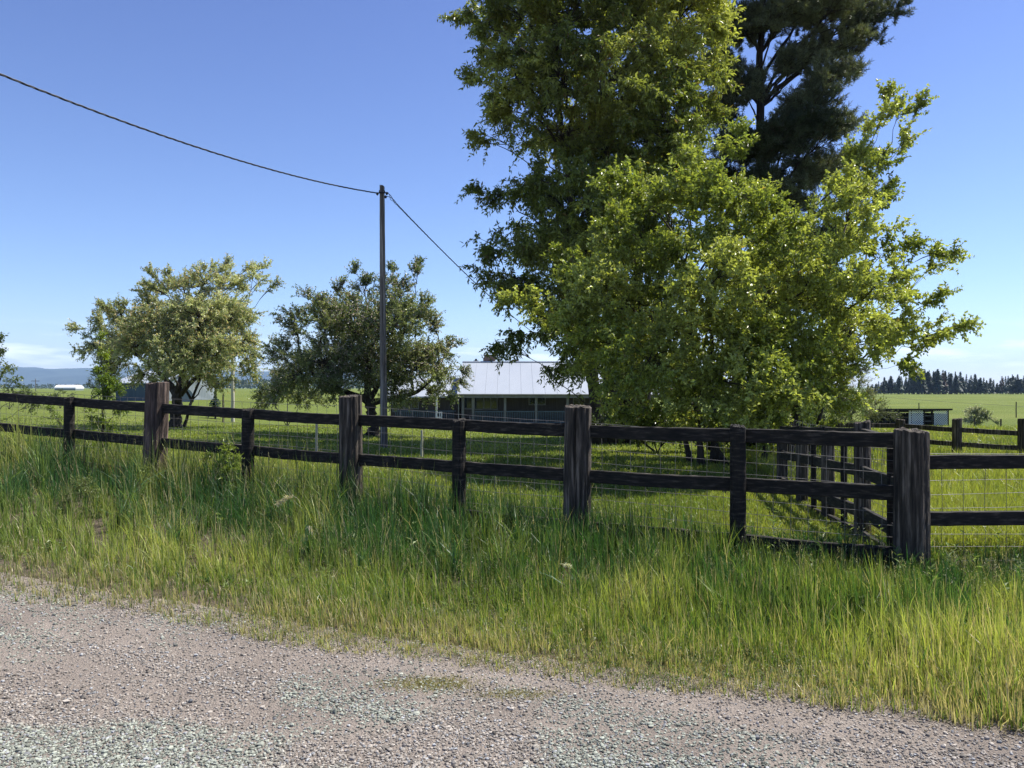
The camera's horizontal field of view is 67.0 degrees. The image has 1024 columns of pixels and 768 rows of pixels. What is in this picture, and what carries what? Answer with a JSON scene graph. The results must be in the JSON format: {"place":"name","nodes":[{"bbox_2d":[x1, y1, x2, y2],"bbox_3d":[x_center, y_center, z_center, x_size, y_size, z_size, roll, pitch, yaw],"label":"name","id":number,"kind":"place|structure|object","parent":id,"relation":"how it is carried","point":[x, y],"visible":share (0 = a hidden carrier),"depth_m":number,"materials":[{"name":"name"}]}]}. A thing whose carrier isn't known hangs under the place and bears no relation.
{"place":"outdoors","nodes":[
{"label":"outdoors","id":0,"kind":"place"},
{"bbox_2d":[0,366,362,387],"bbox_3d":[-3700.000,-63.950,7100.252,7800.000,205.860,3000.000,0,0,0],"label":"hills","id":1,"kind":"structure","parent":0,"point":[64,376],"depth_m":6122.86,"materials":[{"name":"blue"}]},
{"bbox_2d":[0,406,1023,741],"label":"roadside grass","id":2,"kind":"structure","parent":0,"point":[948,630],"depth_m":5.90,"materials":[{"name":"green plant"}]},
{"bbox_2d":[0,572,1023,767],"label":"road","id":3,"kind":"structure","parent":0,"point":[239,659],"depth_m":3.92,"materials":[{"name":"grey gravel"}]},
{"bbox_2d":[0,415,1023,554],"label":"lawn grass","id":4,"kind":"structure","parent":0,"point":[971,482],"depth_m":13.32,"materials":[{"name":"green plant"}]},
{"bbox_2d":[0,387,1023,695],"bbox_3d":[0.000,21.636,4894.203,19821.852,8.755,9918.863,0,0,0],"label":"ground","id":5,"kind":"structure","parent":0,"point":[958,403],"depth_m":30.29,"materials":[{"name":"green plant"}]},
{"bbox_2d":[0,331,46,420],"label":"overhanging shrub","id":6,"kind":"object","parent":5,"relation":"on","point":[6,367],"visible":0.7,"depth_m":14.50,"materials":[{"name":"green plant"}]},
{"bbox_2d":[38,538,61,557],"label":"leafy weed","id":7,"kind":"object","parent":5,"relation":"on","point":[48,547],"visible":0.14,"depth_m":6.87,"materials":[{"name":"green plant"}]},
{"bbox_2d":[41,388,75,407],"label":"hedge bush","id":8,"kind":"object","parent":5,"relation":"on","point":[57,394],"visible":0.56,"depth_m":61.94,"materials":[{"name":"green plant"}]},
{"bbox_2d":[54,385,83,389],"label":"white barn","id":9,"kind":"structure","parent":5,"relation":"on","point":[71,387],"depth_m":420.53,"materials":[{"name":"paint"}]},
{"bbox_2d":[57,472,105,515],"bbox_3d":[-4.681,1.218,8.420,0.542,0.559,0.300,0,0,11],"label":"leafy weed","id":10,"kind":"object","parent":5,"relation":"on","point":[83,484],"visible":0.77,"depth_m":8.39,"materials":[{"name":"green plant"}]},
{"bbox_2d":[44,405,129,457],"bbox_3d":[-6.903,0.815,12.541,1.335,1.071,0.608,0,0,13],"label":"leafy weed","id":11,"kind":"object","parent":5,"relation":"on","point":[54,413],"visible":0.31,"depth_m":12.54,"materials":[{"name":"green plant"}]},
{"bbox_2d":[83,364,123,398],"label":"tree","id":12,"kind":"object","parent":5,"relation":"on","point":[89,382],"visible":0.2,"depth_m":104.95,"materials":[{"name":"green plant"}]},
{"bbox_2d":[85,328,131,451],"bbox_3d":[-6.981,0.200,13.132,0.989,2.312,0.629,0,0,0],"label":"tall leafy sapling","id":13,"kind":"object","parent":5,"relation":"on","point":[107,381],"visible":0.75,"depth_m":13.16,"materials":[{"name":"green plant"}]},
{"bbox_2d":[133,464,155,495],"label":"leafy weed","id":14,"kind":"object","parent":5,"relation":"on","point":[146,479],"visible":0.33,"depth_m":9.58,"materials":[{"name":"green plant"}]},
{"bbox_2d":[116,371,213,400],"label":"blue grey barn","id":15,"kind":"structure","parent":5,"relation":"on","point":[138,394],"depth_m":94.86,"materials":[{"name":"metal"}]},
{"bbox_2d":[62,253,286,427],"bbox_3d":[-14.768,-1.849,34.437,9.566,7.924,7.027,0,0,36],"label":"wide spreading tree","id":16,"kind":"object","parent":5,"relation":"on","point":[190,343],"visible":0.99,"depth_m":32.71,"materials":[{"name":"green plant"}]},
{"bbox_2d":[182,390,193,401],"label":"arched shed","id":17,"kind":"structure","parent":5,"relation":"on","point":[185,396],"depth_m":88.05,"materials":[{"name":"grey metal"}]},
{"bbox_2d":[0,377,387,388],"bbox_3d":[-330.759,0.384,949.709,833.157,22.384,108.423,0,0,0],"label":"woods","id":18,"kind":"object","parent":5,"relation":"on","point":[243,383],"visible":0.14,"depth_m":927.03,"materials":[{"name":"green plant"}]},
{"bbox_2d":[206,392,220,418],"bbox_3d":[-19.995,1.517,52.007,1.290,2.223,1.368,0,0,-14],"label":"fir","id":19,"kind":"object","parent":5,"relation":"on","point":[216,403],"visible":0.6,"depth_m":51.90,"materials":[{"name":"green plant"}]},
{"bbox_2d":[201,434,244,494],"bbox_3d":[-3.461,1.055,9.318,0.471,0.921,0.355,0,0,31],"label":"leafy weed","id":20,"kind":"object","parent":5,"relation":"on","point":[224,451],"visible":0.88,"depth_m":9.27,"materials":[{"name":"green plant"}]},
{"bbox_2d":[222,395,223,421],"bbox_3d":[-17.934,1.567,47.995,0.108,1.841,0.100,0,0,-22],"label":"thin post","id":21,"kind":"object","parent":5,"relation":"on","point":[222,405],"visible":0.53,"depth_m":47.96,"materials":[{"name":"grey wood"}]},
{"bbox_2d":[231,359,234,421],"bbox_3d":[-18.056,0.385,49.999,0.280,4.339,0.231,0,0,0],"label":"cream post","id":22,"kind":"object","parent":5,"relation":"on","point":[232,394],"visible":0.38,"depth_m":49.90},
{"bbox_2d":[275,495,301,514],"bbox_3d":[-2.287,1.319,7.896,0.315,0.431,0.102,0,0,0],"label":"dry grass plume","id":23,"kind":"object","parent":5,"relation":"on","point":[281,500],"visible":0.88,"depth_m":7.89,"materials":[{"name":"beige plant"}]},
{"bbox_2d":[250,381,329,424],"bbox_3d":[-10.915,0.831,38.155,4.340,2.596,2.051,0,0,0],"label":"round shrub","id":24,"kind":"object","parent":5,"relation":"on","point":[318,399],"visible":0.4,"depth_m":37.99,"materials":[{"name":"green plant"}]},
{"bbox_2d":[315,424,317,450],"bbox_3d":[-4.296,1.187,16.996,0.062,0.939,0.059,0,0,23],"label":"wooden stake","id":25,"kind":"object","parent":5,"relation":"on","point":[316,445],"visible":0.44,"depth_m":16.98,"materials":[{"name":"grey wood"}]},
{"bbox_2d":[250,254,474,436],"bbox_3d":[-5.501,-1.257,27.697,7.665,6.772,6.018,0,0,25],"label":"blossoming apple tree","id":26,"kind":"object","parent":5,"relation":"on","point":[355,332],"visible":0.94,"depth_m":26.74,"materials":[{"name":"green plant"}]},
{"bbox_2d":[376,185,387,448],"bbox_3d":[-3.432,-1.587,20.488,0.290,7.381,0.234,0,0,-38],"label":"utility pole","id":27,"kind":"object","parent":5,"relation":"on","point":[383,393],"visible":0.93,"depth_m":20.42,"materials":[{"name":"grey wood"}]},
{"bbox_2d":[0,73,377,193],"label":"service wire","id":28,"kind":"object","parent":27,"relation":"attached to","point":[48,93],"visible":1,"depth_m":13.62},
{"bbox_2d":[387,193,546,342],"bbox_3d":[-0.105,-3.535,34.251,0.121,3.024,28.276,0,0,13],"label":"house wire","id":29,"kind":"object","parent":27,"relation":"attached to","point":[438,246],"visible":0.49,"depth_m":24.22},
{"bbox_2d":[420,430,422,456],"bbox_3d":[-1.986,1.369,16.996,0.058,0.714,0.052,0,0,-22],"label":"wooden stake","id":30,"kind":"object","parent":5,"relation":"on","point":[421,450],"visible":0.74,"depth_m":16.98,"materials":[{"name":"grey wood"}]},
{"bbox_2d":[388,378,461,418],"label":"house wing","id":31,"kind":"structure","parent":5,"relation":"on","point":[444,408],"depth_m":60.59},
{"bbox_2d":[404,399,418,408],"bbox_3d":[-7.865,1.558,60.570,1.161,0.803,0.090,0,0,0],"label":"window","id":32,"kind":"structure","parent":31,"relation":"in","point":[415,402],"depth_m":60.57,"materials":[{"name":"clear glass"}]},
{"bbox_2d":[0,382,930,574],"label":"roadside fence","id":33,"kind":"object","parent":5,"relation":"on","point":[907,492],"visible":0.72,"depth_m":7.80,"materials":[{"name":"wood"}]},
{"bbox_2d":[457,354,658,423],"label":"ranch house","id":34,"kind":"structure","parent":5,"relation":"on","point":[513,390],"depth_m":59.77,"materials":[{"name":"white metal"}]},
{"bbox_2d":[464,398,471,408],"bbox_3d":[-3.396,1.412,59.771,0.732,1.089,0.090,0,0,0],"label":"window","id":35,"kind":"structure","parent":34,"relation":"in","point":[467,401],"depth_m":59.77,"materials":[{"name":"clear glass"}]},
{"bbox_2d":[474,398,497,409],"bbox_3d":[-2.020,1.448,59.771,1.840,1.089,0.090,0,0,0],"label":"window","id":36,"kind":"structure","parent":34,"relation":"in","point":[479,403],"depth_m":59.77,"materials":[{"name":"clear glass"}]},
{"bbox_2d":[507,398,517,421],"bbox_3d":[0.052,1.962,59.732,0.868,2.030,0.117,0,0,0],"label":"door","id":37,"kind":"structure","parent":34,"relation":"in","point":[512,403],"depth_m":59.74,"materials":[{"name":"brown"}]},
{"bbox_2d":[529,398,534,404],"bbox_3d":[1.573,1.269,59.771,0.589,0.732,0.090,0,0,0],"label":"window","id":38,"kind":"structure","parent":34,"relation":"in","point":[531,400],"depth_m":59.77,"materials":[{"name":"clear glass"}]},
{"bbox_2d":[537,398,545,404],"bbox_3d":[2.270,1.269,59.771,0.696,0.732,0.090,0,0,0],"label":"window","id":39,"kind":"structure","parent":34,"relation":"in","point":[540,401],"depth_m":59.77,"materials":[{"name":"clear glass"}]},
{"bbox_2d":[573,398,584,404],"bbox_3d":[5.184,1.448,59.771,0.946,1.089,0.090,0,0,0],"label":"window","id":40,"kind":"structure","parent":34,"relation":"in","point":[576,401],"depth_m":59.77,"materials":[{"name":"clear glass"}]},
{"bbox_2d":[437,0,746,444],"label":"maple tree","id":41,"kind":"object","parent":5,"relation":"on","point":[593,59],"visible":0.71,"depth_m":22.01,"materials":[{"name":"green plant"}]},
{"bbox_2d":[591,403,719,451],"bbox_3d":[3.523,1.139,19.855,3.709,1.403,1.948,0,0,0],"label":"understory bush","id":42,"kind":"object","parent":5,"relation":"on","point":[658,423],"visible":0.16,"depth_m":19.76,"materials":[{"name":"green plant"}]},
{"bbox_2d":[492,77,985,465],"bbox_3d":[4.737,-2.387,15.931,10.328,8.538,8.412,0,0,0],"label":"leafy fruit tree","id":43,"kind":"object","parent":5,"relation":"on","point":[755,348],"visible":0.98,"depth_m":14.02,"materials":[{"name":"green plant"}]},
{"bbox_2d":[703,402,827,450],"bbox_3d":[6.457,1.139,19.516,3.505,1.975,1.828,0,0,0],"label":"understory bush","id":44,"kind":"object","parent":5,"relation":"on","point":[810,422],"visible":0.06,"depth_m":19.31,"materials":[{"name":"green plant"}]},
{"bbox_2d":[691,0,915,378],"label":"pine tree","id":45,"kind":"object","parent":5,"relation":"on","point":[796,126],"visible":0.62,"depth_m":29.37,"materials":[{"name":"green plant"}]},
{"bbox_2d":[776,419,892,546],"bbox_3d":[3.839,1.108,9.424,0.188,1.464,5.610,0,0,8],"label":"paddock side fence","id":46,"kind":"object","parent":5,"relation":"on","point":[862,476],"visible":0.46,"depth_m":8.53,"materials":[{"name":"wood"}]},
{"bbox_2d":[816,370,905,428],"bbox_3d":[13.296,0.703,29.970,3.952,2.699,2.090,0,0,0],"label":"grey green bush","id":47,"kind":"object","parent":5,"relation":"on","point":[870,411],"visible":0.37,"depth_m":29.87,"materials":[{"name":"green plant"}]},
{"bbox_2d":[706,418,1023,454],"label":"paddock fence","id":48,"kind":"object","parent":5,"relation":"on","point":[956,429],"visible":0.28,"depth_m":17.80,"materials":[{"name":"wood"}]},
{"bbox_2d":[879,381,886,393],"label":"conifer","id":49,"kind":"object","parent":5,"relation":"on","point":[883,387],"visible":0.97,"depth_m":446.49,"materials":[{"name":"green plant"}]},
{"bbox_2d":[886,376,894,393],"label":"conifer","id":50,"kind":"object","parent":5,"relation":"on","point":[891,384],"visible":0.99,"depth_m":448.79,"materials":[{"name":"green plant"}]},
{"bbox_2d":[894,376,903,392],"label":"conifer","id":51,"kind":"object","parent":5,"relation":"on","point":[898,387],"visible":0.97,"depth_m":439.18,"materials":[{"name":"green plant"}]},
{"bbox_2d":[905,380,909,393],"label":"conifer","id":52,"kind":"object","parent":5,"relation":"on","point":[907,386],"visible":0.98,"depth_m":445.66,"materials":[{"name":"green plant"}]},
{"bbox_2d":[866,409,952,425],"bbox_3d":[30.372,2.554,59.542,5.036,1.422,3.700,0,0,0],"label":"animal shelter","id":53,"kind":"object","parent":5,"relation":"on","point":[941,418],"visible":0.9,"depth_m":57.99,"materials":[{"name":"white paint"}]},
{"bbox_2d":[908,378,914,393],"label":"conifer","id":54,"kind":"object","parent":5,"relation":"on","point":[911,388],"visible":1,"depth_m":442.50,"materials":[{"name":"green plant"}]},
{"bbox_2d":[915,376,921,393],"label":"conifer","id":55,"kind":"object","parent":5,"relation":"on","point":[917,388],"visible":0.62,"depth_m":440.07,"materials":[{"name":"green plant"}]},
{"bbox_2d":[914,374,927,393],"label":"conifer","id":56,"kind":"object","parent":5,"relation":"on","point":[921,388],"visible":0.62,"depth_m":438.96,"materials":[{"name":"green plant"}]},
{"bbox_2d":[921,380,929,393],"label":"conifer","id":57,"kind":"object","parent":5,"relation":"on","point":[923,386],"visible":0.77,"depth_m":439.23,"materials":[{"name":"green plant"}]},
{"bbox_2d":[925,373,930,393],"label":"conifer","id":58,"kind":"object","parent":5,"relation":"on","point":[927,382],"visible":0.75,"depth_m":441.89,"materials":[{"name":"green plant"}]},
{"bbox_2d":[925,371,933,393],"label":"conifer","id":59,"kind":"object","parent":5,"relation":"on","point":[930,380],"visible":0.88,"depth_m":442.37,"materials":[{"name":"green plant"}]},
{"bbox_2d":[930,369,945,393],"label":"conifer","id":60,"kind":"object","parent":5,"relation":"on","point":[937,385],"visible":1,"depth_m":438.31,"materials":[{"name":"green plant"}]},
{"bbox_2d":[941,373,948,393],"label":"conifer","id":61,"kind":"object","parent":5,"relation":"on","point":[944,383],"visible":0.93,"depth_m":440.46,"materials":[{"name":"green plant"}]},
{"bbox_2d":[942,371,948,393],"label":"conifer","id":62,"kind":"object","parent":5,"relation":"on","point":[947,387],"visible":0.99,"depth_m":441.56,"materials":[{"name":"green plant"}]},
{"bbox_2d":[947,372,951,393],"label":"conifer","id":63,"kind":"object","parent":5,"relation":"on","point":[948,379],"visible":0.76,"depth_m":449.05,"materials":[{"name":"green plant"}]},
{"bbox_2d":[947,373,953,393],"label":"conifer","id":64,"kind":"object","parent":5,"relation":"on","point":[950,382],"visible":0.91,"depth_m":447.93,"materials":[{"name":"green plant"}]},
{"bbox_2d":[877,396,1023,406],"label":"field wire","id":65,"kind":"object","parent":5,"relation":"on","point":[954,402],"visible":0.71,"depth_m":84.29,"materials":[{"name":"grey metal"}]},
{"bbox_2d":[950,378,956,393],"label":"conifer","id":66,"kind":"object","parent":5,"relation":"on","point":[954,388],"visible":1,"depth_m":439.68,"materials":[{"name":"green plant"}]},
{"bbox_2d":[951,375,963,393],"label":"conifer","id":67,"kind":"object","parent":5,"relation":"on","point":[957,387],"visible":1,"depth_m":439.57,"materials":[{"name":"green plant"}]},
{"bbox_2d":[957,372,964,393],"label":"conifer","id":68,"kind":"object","parent":5,"relation":"on","point":[959,377],"visible":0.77,"depth_m":444.11,"materials":[{"name":"green plant"}]},
{"bbox_2d":[958,377,966,393],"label":"conifer","id":69,"kind":"object","parent":5,"relation":"on","point":[963,387],"visible":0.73,"depth_m":447.41,"materials":[{"name":"green plant"}]},
{"bbox_2d":[965,379,971,392],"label":"conifer","id":70,"kind":"object","parent":5,"relation":"on","point":[969,387],"visible":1,"depth_m":444.20,"materials":[{"name":"green plant"}]},
{"bbox_2d":[971,382,976,392],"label":"conifer","id":71,"kind":"object","parent":5,"relation":"on","point":[973,388],"visible":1,"depth_m":442.79,"materials":[{"name":"green plant"}]},
{"bbox_2d":[930,453,1023,560],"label":"roadside fence","id":72,"kind":"object","parent":5,"relation":"on","point":[963,518],"visible":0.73,"depth_m":6.75,"materials":[{"name":"wood"}]},
{"bbox_2d":[976,378,985,393],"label":"conifer","id":73,"kind":"object","parent":5,"relation":"on","point":[981,387],"visible":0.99,"depth_m":439.06,"materials":[{"name":"green plant"}]},
{"bbox_2d":[961,405,1002,425],"bbox_3d":[33.938,2.340,55.990,2.906,1.828,1.624,0,0,13],"label":"bush","id":74,"kind":"object","parent":5,"relation":"on","point":[977,412],"visible":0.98,"depth_m":55.81,"materials":[{"name":"green plant"}]},
{"bbox_2d":[990,381,994,393],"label":"conifer","id":75,"kind":"object","parent":5,"relation":"on","point":[992,389],"visible":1,"depth_m":444.27,"materials":[{"name":"green plant"}]},
{"bbox_2d":[999,376,1003,392],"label":"conifer","id":76,"kind":"object","parent":5,"relation":"on","point":[1001,385],"visible":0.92,"depth_m":447.82,"materials":[{"name":"green plant"}]},
{"bbox_2d":[1002,376,1008,393],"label":"conifer","id":77,"kind":"object","parent":5,"relation":"on","point":[1005,386],"visible":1,"depth_m":442.73,"materials":[{"name":"green plant"}]},
{"bbox_2d":[1004,376,1013,393],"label":"conifer","id":78,"kind":"object","parent":5,"relation":"on","point":[1008,381],"visible":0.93,"depth_m":445.11,"materials":[{"name":"green plant"}]},
{"bbox_2d":[1007,378,1014,393],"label":"conifer","id":79,"kind":"object","parent":5,"relation":"on","point":[1012,387],"visible":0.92,"depth_m":446.11,"materials":[{"name":"green plant"}]},
{"bbox_2d":[1011,374,1022,393],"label":"conifer","id":80,"kind":"object","parent":5,"relation":"on","point":[1016,382],"visible":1,"depth_m":444.73,"materials":[{"name":"green plant"}]},
{"bbox_2d":[1015,379,1023,393],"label":"conifer","id":81,"kind":"object","parent":5,"relation":"on","point":[1020,385],"visible":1,"depth_m":443.18,"materials":[{"name":"green plant"}]},
{"bbox_2d":[0,0,1023,386],"label":"sky","id":82,"kind":"structure","parent":0,"point":[356,94],"materials":[{"name":"blue"}]}
]}

